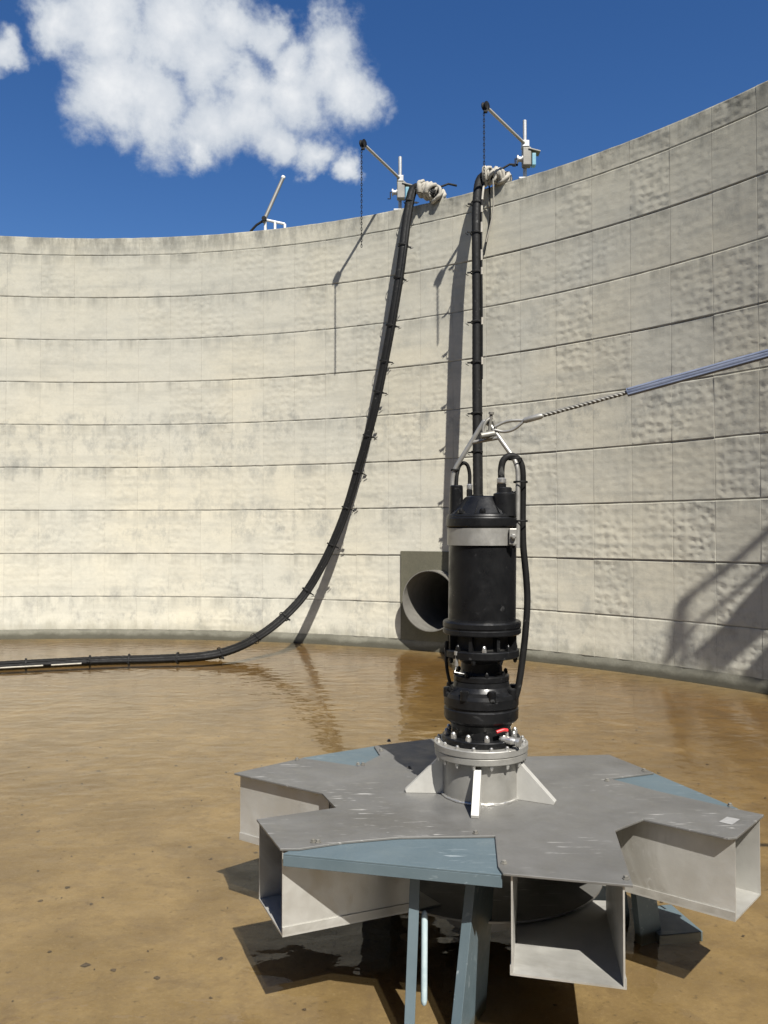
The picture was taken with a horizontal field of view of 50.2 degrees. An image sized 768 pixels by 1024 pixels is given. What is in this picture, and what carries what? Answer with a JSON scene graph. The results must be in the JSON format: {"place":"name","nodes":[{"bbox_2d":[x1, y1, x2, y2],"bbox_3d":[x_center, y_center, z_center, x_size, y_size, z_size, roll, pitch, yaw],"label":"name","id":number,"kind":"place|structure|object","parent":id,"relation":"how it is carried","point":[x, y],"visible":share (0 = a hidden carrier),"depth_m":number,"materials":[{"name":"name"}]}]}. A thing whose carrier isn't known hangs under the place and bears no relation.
{"place":"outdoors","nodes":[
{"label":"outdoors","id":0,"kind":"place"},
{"bbox_2d":[0,638,725,689],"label":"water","id":1,"kind":"structure","parent":0,"point":[24,643],"depth_m":12.62,"materials":[{"name":"brown liquid"}]},
{"bbox_2d":[0,639,767,1023],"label":"tank floor","id":2,"kind":"structure","parent":0,"point":[140,793],"depth_m":4.83,"materials":[{"name":"brown concrete"}]},
{"bbox_2d":[11,705,767,1016],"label":"sludge flakes","id":3,"kind":"object","parent":2,"relation":"on","point":[155,977],"visible":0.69,"depth_m":3.92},
{"bbox_2d":[234,420,763,1023],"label":"submersible aerator","id":4,"kind":"object","parent":2,"relation":"on","point":[476,824],"visible":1,"depth_m":3.19,"materials":[{"name":"silver metal"}]},
{"bbox_2d":[480,349,767,438],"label":"lifting sling","id":5,"kind":"object","parent":4,"relation":"attached to","point":[489,433],"visible":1,"depth_m":3.26,"materials":[{"name":"metal"}]},
{"bbox_2d":[0,0,767,237],"label":"sky","id":6,"kind":"structure","parent":0,"point":[119,118],"materials":[{"name":"blue"}]},
{"label":"ground","id":7,"kind":"structure","parent":0,"visible":0},
{"bbox_2d":[0,81,767,694],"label":"tank wall","id":8,"kind":"structure","parent":7,"relation":"on","point":[182,423],"depth_m":12.22,"materials":[{"name":"concrete"}]},
{"bbox_2d":[0,179,456,670],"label":"cable hose","id":9,"kind":"object","parent":8,"relation":"attached to","point":[431,192],"visible":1,"depth_m":11.96,"materials":[{"name":"black rubber"}]},
{"bbox_2d":[250,175,285,230],"bbox_3d":[-1.893,-5.036,13.409,0.596,0.999,0.209,0,-2,0],"label":"davit crane","id":10,"kind":"object","parent":8,"relation":"on","point":[264,220],"visible":0.86,"depth_m":13.36,"materials":[{"name":"white paint"}]},
{"bbox_2d":[359,139,411,247],"bbox_3d":[0.087,-4.591,12.090,0.373,1.722,1.250,-1,-2,26],"label":"davit crane","id":11,"kind":"object","parent":8,"relation":"on","point":[401,191],"visible":1,"depth_m":12.41,"materials":[{"name":"white metal"}]},
{"bbox_2d":[402,570,448,631],"bbox_3d":[1.062,1.294,12.442,0.880,0.880,1.617,-1,-2,31],"label":"pipe","id":12,"kind":"object","parent":8,"relation":"attached to","point":[425,599],"depth_m":12.37,"materials":[{"name":"metal"}]},
{"bbox_2d":[465,163,517,495],"bbox_3d":[0.932,-1.501,8.367,0.717,6.975,6.863,0,-2,11],"label":"cable hose","id":13,"kind":"object","parent":8,"relation":"attached to","point":[496,175],"visible":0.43,"depth_m":11.15,"materials":[{"name":"black rubber"}]},
{"bbox_2d":[481,101,540,179],"bbox_3d":[1.657,-4.891,11.133,1.194,1.175,0.376,1,-2,-38],"label":"davit crane","id":14,"kind":"object","parent":8,"relation":"on","point":[527,159],"visible":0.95,"depth_m":11.30,"materials":[{"name":"white metal"}]}
]}

